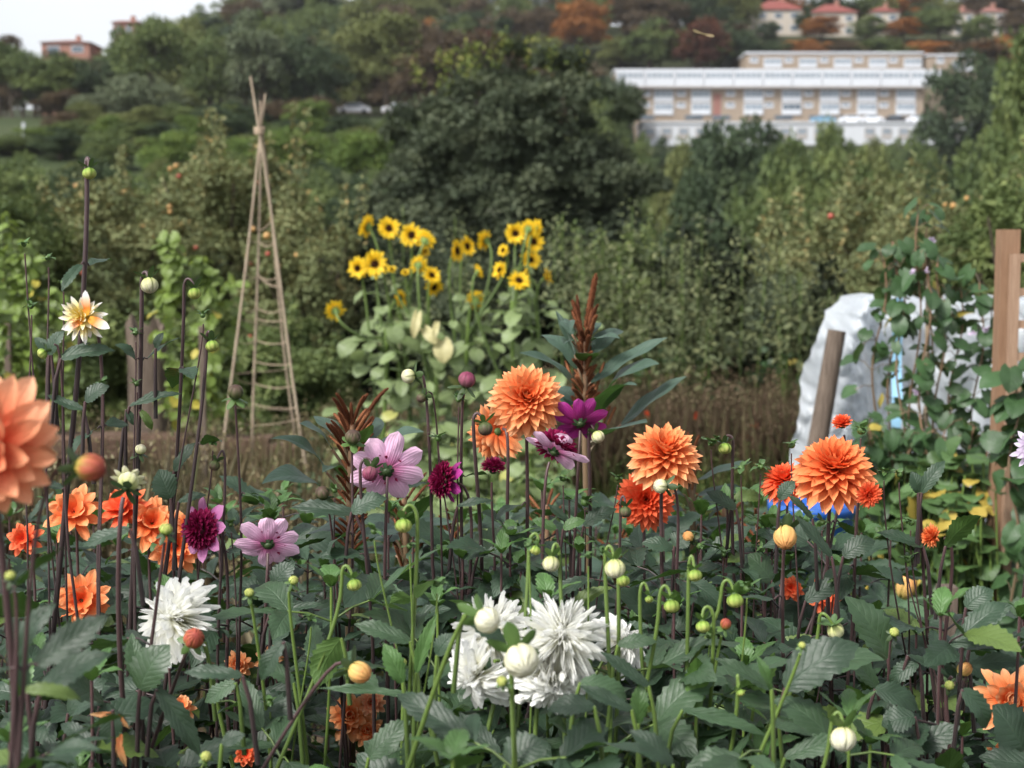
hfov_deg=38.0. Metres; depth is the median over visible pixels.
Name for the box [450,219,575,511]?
sunflower plant
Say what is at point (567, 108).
deciduous tree
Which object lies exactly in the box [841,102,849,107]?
window
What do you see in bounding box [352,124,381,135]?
deciduous tree
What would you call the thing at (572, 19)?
deciduous tree
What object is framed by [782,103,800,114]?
window
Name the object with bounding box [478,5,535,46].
deciduous tree
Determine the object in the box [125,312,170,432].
wooden post
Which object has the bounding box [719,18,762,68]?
deciduous tree
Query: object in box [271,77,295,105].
deciduous tree
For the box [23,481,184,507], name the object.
sleeper
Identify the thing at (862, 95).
window
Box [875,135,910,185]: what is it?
deciduous tree
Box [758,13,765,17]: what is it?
window
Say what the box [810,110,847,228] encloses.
deciduous tree
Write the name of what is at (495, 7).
deciduous tree
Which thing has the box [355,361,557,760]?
dahlia plant
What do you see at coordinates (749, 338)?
tall weed
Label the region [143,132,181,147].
deciduous tree
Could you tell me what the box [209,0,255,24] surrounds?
deciduous tree
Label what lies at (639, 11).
deciduous tree
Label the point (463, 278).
tall weed
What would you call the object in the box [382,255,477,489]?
sunflower plant
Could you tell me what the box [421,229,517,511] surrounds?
sunflower plant
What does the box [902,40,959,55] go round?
deciduous tree
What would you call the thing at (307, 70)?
deciduous tree
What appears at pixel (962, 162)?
deciduous tree
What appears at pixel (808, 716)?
dahlia plant
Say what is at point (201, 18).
deciduous tree
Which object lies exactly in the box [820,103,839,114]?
window
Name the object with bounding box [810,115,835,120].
parked car
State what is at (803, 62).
window
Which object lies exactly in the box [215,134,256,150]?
deciduous tree
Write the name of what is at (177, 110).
deciduous tree
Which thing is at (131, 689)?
dahlia plant
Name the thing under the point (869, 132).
window
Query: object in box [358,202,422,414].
tall weed
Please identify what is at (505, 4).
deciduous tree
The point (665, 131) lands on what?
window
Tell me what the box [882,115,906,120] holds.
parked car
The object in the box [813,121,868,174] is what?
deciduous tree
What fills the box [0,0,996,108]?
sky
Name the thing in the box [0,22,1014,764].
ground
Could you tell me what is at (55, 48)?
window
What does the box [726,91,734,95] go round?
window
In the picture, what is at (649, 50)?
deciduous tree
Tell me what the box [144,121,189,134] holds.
deciduous tree
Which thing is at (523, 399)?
dahlia plant
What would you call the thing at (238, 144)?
deciduous tree
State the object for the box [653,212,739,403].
tall weed
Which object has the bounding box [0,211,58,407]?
bean plant
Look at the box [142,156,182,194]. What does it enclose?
deciduous tree
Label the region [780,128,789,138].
window
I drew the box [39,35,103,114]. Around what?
house
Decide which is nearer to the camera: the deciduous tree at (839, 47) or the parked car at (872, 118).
the parked car at (872, 118)
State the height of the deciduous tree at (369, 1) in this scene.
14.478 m
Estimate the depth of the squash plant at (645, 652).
4.45 m
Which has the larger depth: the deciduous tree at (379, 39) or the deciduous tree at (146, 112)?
the deciduous tree at (379, 39)
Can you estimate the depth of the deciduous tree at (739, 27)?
302.27 m
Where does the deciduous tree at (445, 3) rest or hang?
on the ground at (8, 124)
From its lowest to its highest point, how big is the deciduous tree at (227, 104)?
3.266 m
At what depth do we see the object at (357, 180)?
60.98 m
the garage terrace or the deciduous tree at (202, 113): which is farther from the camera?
the garage terrace
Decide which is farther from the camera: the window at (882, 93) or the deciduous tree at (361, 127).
the window at (882, 93)
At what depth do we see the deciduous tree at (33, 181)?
92.12 m
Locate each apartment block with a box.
[611,69,939,140]
[738,52,923,68]
[922,54,976,120]
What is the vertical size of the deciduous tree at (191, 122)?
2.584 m
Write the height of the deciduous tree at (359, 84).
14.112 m
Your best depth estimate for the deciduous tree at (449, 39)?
198.11 m
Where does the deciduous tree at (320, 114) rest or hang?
on the ground at (8, 124)
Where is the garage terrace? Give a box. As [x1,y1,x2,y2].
[636,121,966,144]
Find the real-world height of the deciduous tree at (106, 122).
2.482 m
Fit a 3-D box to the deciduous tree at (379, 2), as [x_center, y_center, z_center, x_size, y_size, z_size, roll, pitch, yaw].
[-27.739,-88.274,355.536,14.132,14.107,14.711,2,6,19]
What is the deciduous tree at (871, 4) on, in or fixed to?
on the ground at (8, 124)
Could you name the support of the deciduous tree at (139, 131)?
on the ground at (8, 124)
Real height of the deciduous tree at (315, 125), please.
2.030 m
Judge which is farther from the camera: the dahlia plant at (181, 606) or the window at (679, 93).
the window at (679, 93)
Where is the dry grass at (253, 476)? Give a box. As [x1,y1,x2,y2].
[0,386,577,729]
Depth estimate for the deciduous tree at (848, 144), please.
236.99 m
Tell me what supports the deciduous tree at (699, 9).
on the ground at (8, 124)
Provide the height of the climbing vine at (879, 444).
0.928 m
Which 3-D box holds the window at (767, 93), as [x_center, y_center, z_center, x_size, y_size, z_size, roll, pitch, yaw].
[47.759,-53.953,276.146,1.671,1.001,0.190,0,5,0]
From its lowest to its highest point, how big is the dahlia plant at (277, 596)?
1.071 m
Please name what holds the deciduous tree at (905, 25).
on the ground at (8, 124)
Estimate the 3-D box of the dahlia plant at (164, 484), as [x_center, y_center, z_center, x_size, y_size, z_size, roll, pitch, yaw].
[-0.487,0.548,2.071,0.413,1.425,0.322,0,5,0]
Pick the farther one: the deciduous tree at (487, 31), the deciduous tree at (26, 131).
the deciduous tree at (487, 31)
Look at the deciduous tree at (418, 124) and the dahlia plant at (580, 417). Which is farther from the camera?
the deciduous tree at (418, 124)
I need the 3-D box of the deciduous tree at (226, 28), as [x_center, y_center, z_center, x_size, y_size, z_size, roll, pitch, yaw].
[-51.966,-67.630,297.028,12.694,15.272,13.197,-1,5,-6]
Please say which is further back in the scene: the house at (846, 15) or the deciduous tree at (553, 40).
the house at (846, 15)
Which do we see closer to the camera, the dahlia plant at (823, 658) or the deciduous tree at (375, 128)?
the dahlia plant at (823, 658)
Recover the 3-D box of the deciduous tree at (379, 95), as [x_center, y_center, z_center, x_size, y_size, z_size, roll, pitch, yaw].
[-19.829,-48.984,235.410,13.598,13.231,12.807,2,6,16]
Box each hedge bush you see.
[0,268,163,431]
[120,301,277,433]
[224,292,374,440]
[316,188,458,408]
[400,201,527,412]
[472,207,605,400]
[544,212,686,391]
[612,213,766,392]
[702,245,826,408]
[753,252,848,396]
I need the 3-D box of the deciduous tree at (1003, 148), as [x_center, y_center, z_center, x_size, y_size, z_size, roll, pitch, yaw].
[18.792,-4.457,57.858,4.707,10.826,5.013,0,5,-1]
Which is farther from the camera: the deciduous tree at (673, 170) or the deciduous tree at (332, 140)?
the deciduous tree at (673, 170)
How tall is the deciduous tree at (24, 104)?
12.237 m
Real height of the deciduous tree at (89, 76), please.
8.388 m
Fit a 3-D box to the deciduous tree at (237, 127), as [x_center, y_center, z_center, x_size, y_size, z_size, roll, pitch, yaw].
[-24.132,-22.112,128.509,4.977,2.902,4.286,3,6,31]
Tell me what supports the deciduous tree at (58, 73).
on the ground at (8, 124)
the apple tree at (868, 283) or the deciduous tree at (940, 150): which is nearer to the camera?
the apple tree at (868, 283)
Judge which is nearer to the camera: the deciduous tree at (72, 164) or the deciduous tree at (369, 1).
the deciduous tree at (72, 164)
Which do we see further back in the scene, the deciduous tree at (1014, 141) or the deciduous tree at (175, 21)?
the deciduous tree at (175, 21)
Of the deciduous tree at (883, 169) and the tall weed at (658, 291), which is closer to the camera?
the tall weed at (658, 291)
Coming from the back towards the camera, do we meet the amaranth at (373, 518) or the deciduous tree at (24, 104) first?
the deciduous tree at (24, 104)
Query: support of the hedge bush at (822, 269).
on the ground at (8, 124)
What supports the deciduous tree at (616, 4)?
on the ground at (8, 124)
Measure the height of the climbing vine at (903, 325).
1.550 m
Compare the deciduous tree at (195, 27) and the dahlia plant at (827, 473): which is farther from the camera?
the deciduous tree at (195, 27)
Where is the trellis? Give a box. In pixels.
[986,229,1023,601]
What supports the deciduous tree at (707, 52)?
on the ground at (8, 124)
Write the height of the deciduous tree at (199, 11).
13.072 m
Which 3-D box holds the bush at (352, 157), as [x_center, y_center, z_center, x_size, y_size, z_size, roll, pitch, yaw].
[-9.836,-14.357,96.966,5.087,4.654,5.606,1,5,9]
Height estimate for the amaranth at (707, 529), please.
0.962 m
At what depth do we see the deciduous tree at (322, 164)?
86.19 m
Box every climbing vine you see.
[839,197,952,519]
[851,411,927,596]
[869,398,1021,587]
[880,248,970,516]
[931,263,1018,455]
[979,358,1023,628]
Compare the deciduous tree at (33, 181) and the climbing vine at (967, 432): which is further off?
the deciduous tree at (33, 181)
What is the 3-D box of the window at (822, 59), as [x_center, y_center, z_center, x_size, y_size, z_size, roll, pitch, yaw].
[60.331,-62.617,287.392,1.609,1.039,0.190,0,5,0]
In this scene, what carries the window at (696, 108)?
in the apartment block at (738, 94)
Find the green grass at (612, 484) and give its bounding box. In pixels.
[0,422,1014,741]
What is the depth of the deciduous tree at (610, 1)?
357.58 m
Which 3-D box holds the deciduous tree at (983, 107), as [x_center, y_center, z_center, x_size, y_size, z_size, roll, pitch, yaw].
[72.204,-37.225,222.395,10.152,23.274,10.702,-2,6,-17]
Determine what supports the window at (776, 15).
in the house at (782, 13)
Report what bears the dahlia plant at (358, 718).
on the ground at (8, 124)
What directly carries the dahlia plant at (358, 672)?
on the ground at (8, 124)
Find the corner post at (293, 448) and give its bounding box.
[269,441,299,482]
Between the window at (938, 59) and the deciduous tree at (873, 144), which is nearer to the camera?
the deciduous tree at (873, 144)
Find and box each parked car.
[337,103,371,113]
[381,103,405,112]
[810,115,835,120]
[837,115,863,120]
[860,115,884,120]
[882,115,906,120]
[907,115,921,120]
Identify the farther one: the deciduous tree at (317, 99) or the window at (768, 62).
the window at (768, 62)
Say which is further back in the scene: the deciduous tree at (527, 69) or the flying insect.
the deciduous tree at (527, 69)
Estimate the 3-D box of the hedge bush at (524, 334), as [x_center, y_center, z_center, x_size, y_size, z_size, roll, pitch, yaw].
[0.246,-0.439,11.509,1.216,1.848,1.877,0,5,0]
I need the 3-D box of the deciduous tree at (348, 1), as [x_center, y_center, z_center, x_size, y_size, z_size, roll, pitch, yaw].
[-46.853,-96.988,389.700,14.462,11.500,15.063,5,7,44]
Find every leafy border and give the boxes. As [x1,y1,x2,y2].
[296,427,380,559]
[343,416,574,565]
[545,482,767,610]
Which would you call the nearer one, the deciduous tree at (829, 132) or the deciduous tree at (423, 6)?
the deciduous tree at (829, 132)
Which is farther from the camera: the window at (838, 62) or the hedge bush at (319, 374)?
the window at (838, 62)
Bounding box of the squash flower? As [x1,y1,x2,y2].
[896,576,916,600]
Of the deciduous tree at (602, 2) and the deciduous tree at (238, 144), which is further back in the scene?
the deciduous tree at (602, 2)
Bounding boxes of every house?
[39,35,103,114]
[110,16,141,41]
[749,0,802,35]
[805,0,858,36]
[859,3,901,34]
[943,6,975,34]
[974,3,1007,34]
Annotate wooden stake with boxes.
[4,323,13,500]
[198,326,207,492]
[932,584,957,754]
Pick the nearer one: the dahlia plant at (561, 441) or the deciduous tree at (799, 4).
the dahlia plant at (561, 441)
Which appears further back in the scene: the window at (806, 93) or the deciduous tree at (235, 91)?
the window at (806, 93)
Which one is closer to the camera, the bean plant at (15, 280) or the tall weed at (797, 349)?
the bean plant at (15, 280)
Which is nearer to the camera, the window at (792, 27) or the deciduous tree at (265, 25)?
the deciduous tree at (265, 25)
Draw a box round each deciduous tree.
[0,34,23,116]
[0,40,44,117]
[0,47,22,112]
[0,134,46,154]
[3,162,55,193]
[8,56,48,116]
[8,58,50,116]
[11,125,67,139]
[13,51,95,114]
[22,55,52,116]
[26,127,93,158]
[27,89,88,113]
[39,111,81,130]
[42,48,71,115]
[48,119,97,137]
[53,159,83,197]
[63,93,126,113]
[63,100,105,127]
[68,56,136,101]
[69,53,117,102]
[69,58,112,107]
[73,126,139,167]
[81,132,120,147]
[83,112,133,127]
[88,114,128,134]
[93,48,175,85]
[93,73,192,118]
[98,32,156,106]
[98,168,145,192]
[105,13,195,97]
[110,120,158,137]
[116,105,172,130]
[119,136,158,150]
[124,162,205,257]
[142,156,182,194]
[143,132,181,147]
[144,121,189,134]
[146,14,214,113]
[150,102,197,126]
[155,85,206,109]
[161,16,192,30]
[165,89,201,114]
[171,13,204,21]
[172,114,218,137]
[173,35,265,110]
[178,16,224,37]
[178,27,237,107]
[185,148,255,231]
[186,134,230,161]
[188,22,228,30]
[189,3,211,22]
[190,103,231,124]
[205,102,254,128]
[207,111,256,138]
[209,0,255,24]
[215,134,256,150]
[216,34,231,101]
[216,135,267,162]
[217,100,273,124]
[218,0,283,24]
[219,9,273,35]
[223,7,298,104]
[227,84,258,106]
[235,9,291,112]
[243,121,282,135]
[247,0,302,21]
[247,86,302,101]
[251,99,292,124]
[258,18,299,34]
[259,9,299,26]
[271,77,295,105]
[271,119,311,133]
[274,24,296,39]
[276,33,356,104]
[276,94,342,121]
[277,27,329,94]
[280,99,331,122]
[281,3,336,35]
[284,0,344,15]
[292,0,346,28]
[292,33,330,78]
[300,27,327,41]
[301,118,341,135]
[303,160,353,213]
[315,18,378,113]
[316,130,346,154]
[321,114,376,136]
[323,19,352,105]
[331,0,380,29]
[331,84,399,109]
[335,0,357,5]
[342,7,423,106]
[343,0,374,4]
[344,125,378,148]
[348,167,389,193]
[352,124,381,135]
[353,45,416,104]
[370,0,420,14]
[372,2,418,20]
[376,117,419,127]
[378,141,395,158]
[388,19,445,98]
[388,42,460,114]
[399,0,451,22]
[405,116,431,132]
[422,29,512,103]
[423,17,441,26]
[426,23,450,32]
[428,0,457,11]
[431,10,494,32]
[445,14,477,35]
[447,0,492,28]
[449,0,498,17]
[453,23,513,112]
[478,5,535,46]
[484,32,530,65]
[489,0,533,25]
[489,14,528,66]
[490,0,535,32]
[493,0,542,11]
[496,59,552,114]
[522,66,551,82]
[523,4,563,45]
[527,0,575,21]
[529,33,566,65]
[541,0,555,5]
[548,0,613,52]
[548,59,612,100]
[554,96,591,122]
[556,0,614,14]
[564,0,614,38]
[569,73,647,131]
[575,95,631,152]
[593,35,642,68]
[601,0,658,35]
[605,74,634,149]
[618,0,691,42]
[619,15,680,68]
[621,128,669,249]
[632,140,655,170]
[646,133,692,258]
[651,135,671,170]
[660,170,757,271]
[665,24,736,66]
[666,14,733,68]
[669,0,735,24]
[674,0,710,27]
[675,111,781,236]
[675,117,745,234]
[708,0,763,29]
[717,20,757,68]
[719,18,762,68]
[720,151,812,271]
[728,119,790,239]
[751,39,804,51]
[754,20,781,39]
[762,0,812,13]
[766,127,850,239]
[769,131,790,157]
[777,37,832,51]
[789,157,884,277]
[794,7,813,36]
[799,14,845,40]
[801,0,863,13]
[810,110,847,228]
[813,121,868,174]
[818,38,873,51]
[833,141,941,232]
[842,138,861,164]
[845,36,920,51]
[846,0,898,23]
[847,13,887,39]
[858,133,888,166]
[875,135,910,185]
[878,165,970,297]
[881,16,928,41]
[882,0,932,14]
[890,129,947,200]
[898,2,942,34]
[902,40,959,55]
[904,136,931,169]
[906,0,965,12]
[911,46,1007,190]
[914,6,966,42]
[920,135,989,208]
[929,148,948,176]
[932,37,1011,74]
[941,130,1019,287]
[956,0,1003,12]
[956,56,1015,169]
[959,13,1002,40]
[969,34,1019,70]
[976,124,1012,177]
[984,24,1023,188]
[994,0,1023,14]
[995,9,1023,38]
[1005,124,1023,184]
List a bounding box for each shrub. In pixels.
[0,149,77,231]
[0,168,89,377]
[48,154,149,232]
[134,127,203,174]
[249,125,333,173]
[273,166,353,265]
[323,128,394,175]
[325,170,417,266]
[925,134,1023,296]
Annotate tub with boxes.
[767,497,855,536]
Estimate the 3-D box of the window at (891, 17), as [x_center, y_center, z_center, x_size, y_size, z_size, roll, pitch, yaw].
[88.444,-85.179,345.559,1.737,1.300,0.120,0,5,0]
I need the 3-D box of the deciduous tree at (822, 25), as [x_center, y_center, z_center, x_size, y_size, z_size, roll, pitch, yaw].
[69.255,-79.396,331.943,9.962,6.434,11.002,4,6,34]
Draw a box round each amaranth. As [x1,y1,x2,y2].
[262,388,423,767]
[356,472,454,575]
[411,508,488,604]
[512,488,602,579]
[520,273,685,607]
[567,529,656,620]
[668,431,744,632]
[676,493,754,586]
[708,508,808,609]
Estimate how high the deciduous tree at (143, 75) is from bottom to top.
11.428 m
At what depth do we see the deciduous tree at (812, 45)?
301.65 m
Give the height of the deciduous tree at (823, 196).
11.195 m
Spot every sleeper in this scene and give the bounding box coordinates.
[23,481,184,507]
[47,458,268,481]
[51,431,194,459]
[189,434,274,459]
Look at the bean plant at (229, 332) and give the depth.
7.83 m
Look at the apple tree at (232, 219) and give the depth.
14.04 m
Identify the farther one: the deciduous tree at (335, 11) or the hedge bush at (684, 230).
the deciduous tree at (335, 11)
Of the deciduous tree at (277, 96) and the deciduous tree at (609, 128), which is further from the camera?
the deciduous tree at (277, 96)
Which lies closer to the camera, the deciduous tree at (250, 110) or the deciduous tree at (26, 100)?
the deciduous tree at (250, 110)
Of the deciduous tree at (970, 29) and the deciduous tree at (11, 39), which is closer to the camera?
the deciduous tree at (11, 39)
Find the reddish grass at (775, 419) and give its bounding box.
[363,352,801,497]
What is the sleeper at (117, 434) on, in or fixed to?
on the sleeper at (57, 465)
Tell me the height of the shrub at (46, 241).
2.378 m
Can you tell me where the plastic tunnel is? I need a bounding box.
[790,293,1023,521]
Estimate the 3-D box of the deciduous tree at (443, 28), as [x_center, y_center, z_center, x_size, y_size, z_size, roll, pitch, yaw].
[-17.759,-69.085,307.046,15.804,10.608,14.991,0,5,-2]
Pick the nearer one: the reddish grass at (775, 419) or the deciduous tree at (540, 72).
the reddish grass at (775, 419)
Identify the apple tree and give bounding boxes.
[17,145,215,389]
[123,101,315,336]
[230,165,377,388]
[742,174,903,331]
[755,134,1023,368]
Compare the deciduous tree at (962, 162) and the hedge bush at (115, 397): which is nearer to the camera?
the hedge bush at (115, 397)
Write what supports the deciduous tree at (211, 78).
on the ground at (8, 124)
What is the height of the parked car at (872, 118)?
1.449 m
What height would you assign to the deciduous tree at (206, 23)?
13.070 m
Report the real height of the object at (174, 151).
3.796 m
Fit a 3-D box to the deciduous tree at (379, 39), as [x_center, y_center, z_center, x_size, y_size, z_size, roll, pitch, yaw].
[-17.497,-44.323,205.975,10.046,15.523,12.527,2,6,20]
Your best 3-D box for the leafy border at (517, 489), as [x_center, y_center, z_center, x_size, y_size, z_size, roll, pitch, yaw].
[-0.252,0.503,6.875,1.134,0.627,1.334,0,5,0]
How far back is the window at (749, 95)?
276.11 m
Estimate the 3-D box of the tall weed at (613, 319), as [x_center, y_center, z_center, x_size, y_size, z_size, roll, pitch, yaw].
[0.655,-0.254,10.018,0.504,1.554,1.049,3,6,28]
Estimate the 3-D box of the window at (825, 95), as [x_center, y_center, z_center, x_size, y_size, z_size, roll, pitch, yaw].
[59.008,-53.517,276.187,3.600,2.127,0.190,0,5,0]
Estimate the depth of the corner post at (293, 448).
7.47 m
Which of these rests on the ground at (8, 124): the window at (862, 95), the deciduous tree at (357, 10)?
the deciduous tree at (357, 10)
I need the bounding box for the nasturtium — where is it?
[864,436,1011,613]
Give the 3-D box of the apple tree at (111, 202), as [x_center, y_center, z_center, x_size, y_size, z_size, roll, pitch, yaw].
[-3.515,-0.877,13.006,1.821,2.444,2.524,0,5,0]
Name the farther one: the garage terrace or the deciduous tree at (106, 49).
the garage terrace
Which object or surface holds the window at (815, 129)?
in the garage terrace
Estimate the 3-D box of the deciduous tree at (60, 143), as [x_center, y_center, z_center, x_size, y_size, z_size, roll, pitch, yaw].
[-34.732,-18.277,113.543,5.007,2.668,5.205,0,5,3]
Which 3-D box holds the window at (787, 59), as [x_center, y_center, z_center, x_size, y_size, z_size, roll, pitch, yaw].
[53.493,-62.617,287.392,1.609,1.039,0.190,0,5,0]
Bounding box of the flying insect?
[693,29,713,36]
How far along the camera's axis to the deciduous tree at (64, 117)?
152.86 m
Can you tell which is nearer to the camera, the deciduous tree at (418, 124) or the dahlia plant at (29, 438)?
the dahlia plant at (29, 438)
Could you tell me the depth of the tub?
4.16 m
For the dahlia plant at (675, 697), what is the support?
on the ground at (8, 124)
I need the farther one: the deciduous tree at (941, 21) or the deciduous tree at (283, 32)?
the deciduous tree at (941, 21)
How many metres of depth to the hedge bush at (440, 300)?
11.72 m
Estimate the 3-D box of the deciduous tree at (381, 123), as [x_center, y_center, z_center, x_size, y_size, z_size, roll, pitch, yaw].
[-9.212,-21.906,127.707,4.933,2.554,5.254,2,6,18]
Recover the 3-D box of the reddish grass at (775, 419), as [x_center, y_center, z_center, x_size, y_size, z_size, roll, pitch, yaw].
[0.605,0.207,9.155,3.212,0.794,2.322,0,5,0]
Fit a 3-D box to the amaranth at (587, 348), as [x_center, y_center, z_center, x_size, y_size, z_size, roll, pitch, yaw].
[0.159,0.494,2.781,0.307,1.401,0.186,2,6,21]
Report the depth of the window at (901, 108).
276.11 m
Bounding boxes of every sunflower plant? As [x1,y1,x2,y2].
[322,249,440,498]
[354,213,460,493]
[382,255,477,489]
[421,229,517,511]
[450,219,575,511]
[477,218,603,449]
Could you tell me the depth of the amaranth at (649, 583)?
3.15 m
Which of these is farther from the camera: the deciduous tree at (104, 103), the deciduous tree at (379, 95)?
the deciduous tree at (379, 95)
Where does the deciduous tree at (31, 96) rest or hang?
on the ground at (8, 124)
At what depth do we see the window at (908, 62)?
287.39 m
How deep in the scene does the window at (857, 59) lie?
287.32 m
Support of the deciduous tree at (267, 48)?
on the ground at (8, 124)
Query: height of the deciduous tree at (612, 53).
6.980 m
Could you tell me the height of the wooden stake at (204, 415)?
1.172 m
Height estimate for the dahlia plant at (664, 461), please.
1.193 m
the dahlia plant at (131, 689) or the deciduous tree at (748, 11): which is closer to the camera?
the dahlia plant at (131, 689)
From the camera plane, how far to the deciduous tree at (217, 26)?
329.00 m
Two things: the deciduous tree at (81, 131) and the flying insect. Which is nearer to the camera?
the flying insect
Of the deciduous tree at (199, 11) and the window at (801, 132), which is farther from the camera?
the deciduous tree at (199, 11)
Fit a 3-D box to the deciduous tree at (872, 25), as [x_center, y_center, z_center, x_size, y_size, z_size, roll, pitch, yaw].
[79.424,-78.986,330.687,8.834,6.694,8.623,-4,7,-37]
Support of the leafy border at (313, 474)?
on the ground at (8, 124)
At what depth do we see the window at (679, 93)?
276.05 m
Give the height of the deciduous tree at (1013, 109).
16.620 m
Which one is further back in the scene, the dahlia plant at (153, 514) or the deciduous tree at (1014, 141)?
the deciduous tree at (1014, 141)
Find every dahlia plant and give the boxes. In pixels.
[0,156,118,766]
[0,290,174,767]
[0,374,131,767]
[0,476,382,767]
[37,466,200,767]
[68,576,295,767]
[95,265,293,767]
[101,574,286,767]
[173,491,346,767]
[184,641,370,767]
[186,493,434,767]
[188,549,437,767]
[224,503,552,767]
[233,518,323,763]
[243,429,514,767]
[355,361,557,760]
[356,590,552,767]
[397,593,674,767]
[407,364,610,761]
[422,428,611,758]
[449,532,738,767]
[489,398,640,737]
[541,422,737,767]
[550,555,944,767]
[610,434,956,767]
[686,642,858,767]
[687,612,883,767]
[691,414,895,767]
[744,431,1023,767]
[768,585,1023,767]
[857,461,1023,763]
[933,665,1023,767]
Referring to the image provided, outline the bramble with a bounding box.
[565,341,802,412]
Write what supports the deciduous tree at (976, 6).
on the ground at (8, 124)
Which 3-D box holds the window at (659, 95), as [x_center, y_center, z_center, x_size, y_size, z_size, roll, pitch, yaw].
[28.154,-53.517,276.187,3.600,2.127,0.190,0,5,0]
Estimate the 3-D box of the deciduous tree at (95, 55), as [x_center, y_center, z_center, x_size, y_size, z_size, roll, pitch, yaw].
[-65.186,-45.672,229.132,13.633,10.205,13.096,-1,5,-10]
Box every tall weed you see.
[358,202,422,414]
[396,206,515,409]
[522,205,622,386]
[540,259,625,385]
[558,231,660,390]
[580,194,672,392]
[616,213,712,390]
[617,257,748,408]
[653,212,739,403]
[679,218,789,396]
[751,235,824,408]
[757,265,847,413]
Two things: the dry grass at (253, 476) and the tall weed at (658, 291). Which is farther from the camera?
the tall weed at (658, 291)
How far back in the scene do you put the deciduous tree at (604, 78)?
260.01 m
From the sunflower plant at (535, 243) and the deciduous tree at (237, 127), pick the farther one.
the deciduous tree at (237, 127)
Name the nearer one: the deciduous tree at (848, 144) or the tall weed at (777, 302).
the tall weed at (777, 302)
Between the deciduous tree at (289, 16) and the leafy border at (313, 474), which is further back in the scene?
the deciduous tree at (289, 16)
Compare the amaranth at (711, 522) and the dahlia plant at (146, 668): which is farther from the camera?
the amaranth at (711, 522)
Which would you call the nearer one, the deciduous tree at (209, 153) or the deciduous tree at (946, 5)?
the deciduous tree at (209, 153)
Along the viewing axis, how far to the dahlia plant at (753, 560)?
2.29 m
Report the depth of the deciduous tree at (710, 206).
111.16 m
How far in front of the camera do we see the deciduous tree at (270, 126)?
128.60 m
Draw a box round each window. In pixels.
[47,46,59,52]
[71,46,82,52]
[645,128,654,138]
[654,90,672,101]
[654,103,672,114]
[661,128,671,138]
[677,91,685,95]
[677,102,685,107]
[678,128,688,138]
[691,90,710,101]
[691,103,710,114]
[695,128,702,137]
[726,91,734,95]
[726,102,734,107]
[744,90,762,101]
[744,103,762,114]
[750,57,757,62]
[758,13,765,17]
[764,58,781,67]
[764,102,773,107]
[765,91,773,95]
[774,13,781,17]
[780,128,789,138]
[782,90,800,101]
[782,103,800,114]
[785,57,792,62]
[790,25,797,30]
[797,128,806,138]
[799,58,816,67]
[804,91,812,95]
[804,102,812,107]
[814,128,819,138]
[820,57,827,62]
[820,90,839,101]
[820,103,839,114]
[834,58,851,67]
[841,91,850,95]
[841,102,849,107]
[845,15,852,20]
[845,27,852,33]
[855,57,862,62]
[857,90,876,101]
[857,103,876,114]
[864,128,874,138]
[869,58,886,67]
[879,91,888,95]
[879,102,887,107]
[881,128,891,138]
[889,15,895,19]
[889,57,897,62]
[896,90,915,101]
[896,103,915,114]
[898,128,908,138]
[904,58,921,67]
[936,57,943,62]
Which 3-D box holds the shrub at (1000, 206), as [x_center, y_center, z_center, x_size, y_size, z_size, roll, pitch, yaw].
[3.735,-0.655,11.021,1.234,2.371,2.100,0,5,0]
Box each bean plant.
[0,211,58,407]
[0,271,16,378]
[10,252,79,432]
[147,229,233,435]
[187,272,251,433]
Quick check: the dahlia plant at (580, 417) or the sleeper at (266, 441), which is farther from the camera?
the sleeper at (266, 441)
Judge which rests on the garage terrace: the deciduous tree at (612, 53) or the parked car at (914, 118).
the parked car at (914, 118)
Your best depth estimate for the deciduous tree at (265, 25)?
216.31 m
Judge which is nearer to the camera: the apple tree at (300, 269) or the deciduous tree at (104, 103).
the apple tree at (300, 269)
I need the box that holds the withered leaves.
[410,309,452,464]
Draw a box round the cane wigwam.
[222,76,307,469]
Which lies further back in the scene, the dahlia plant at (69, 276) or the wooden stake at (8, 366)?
the wooden stake at (8, 366)
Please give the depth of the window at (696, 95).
276.11 m
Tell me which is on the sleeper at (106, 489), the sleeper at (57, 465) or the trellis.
the sleeper at (57, 465)
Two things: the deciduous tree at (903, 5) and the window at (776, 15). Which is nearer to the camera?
the window at (776, 15)
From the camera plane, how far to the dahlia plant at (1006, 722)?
1.75 m
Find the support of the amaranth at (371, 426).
on the ground at (8, 124)
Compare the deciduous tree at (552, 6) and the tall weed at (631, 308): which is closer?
the tall weed at (631, 308)
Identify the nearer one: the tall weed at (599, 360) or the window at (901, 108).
the tall weed at (599, 360)
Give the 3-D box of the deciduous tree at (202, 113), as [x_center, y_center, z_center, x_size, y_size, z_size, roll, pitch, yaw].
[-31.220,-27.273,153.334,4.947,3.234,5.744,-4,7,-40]
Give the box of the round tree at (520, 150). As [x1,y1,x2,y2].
[352,26,675,305]
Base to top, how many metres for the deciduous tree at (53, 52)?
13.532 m
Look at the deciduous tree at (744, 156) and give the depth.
107.06 m
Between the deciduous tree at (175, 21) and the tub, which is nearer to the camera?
the tub
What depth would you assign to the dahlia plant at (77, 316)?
1.86 m
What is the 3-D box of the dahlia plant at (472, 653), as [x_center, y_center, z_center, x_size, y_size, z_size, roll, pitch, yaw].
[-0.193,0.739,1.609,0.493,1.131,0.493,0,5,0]

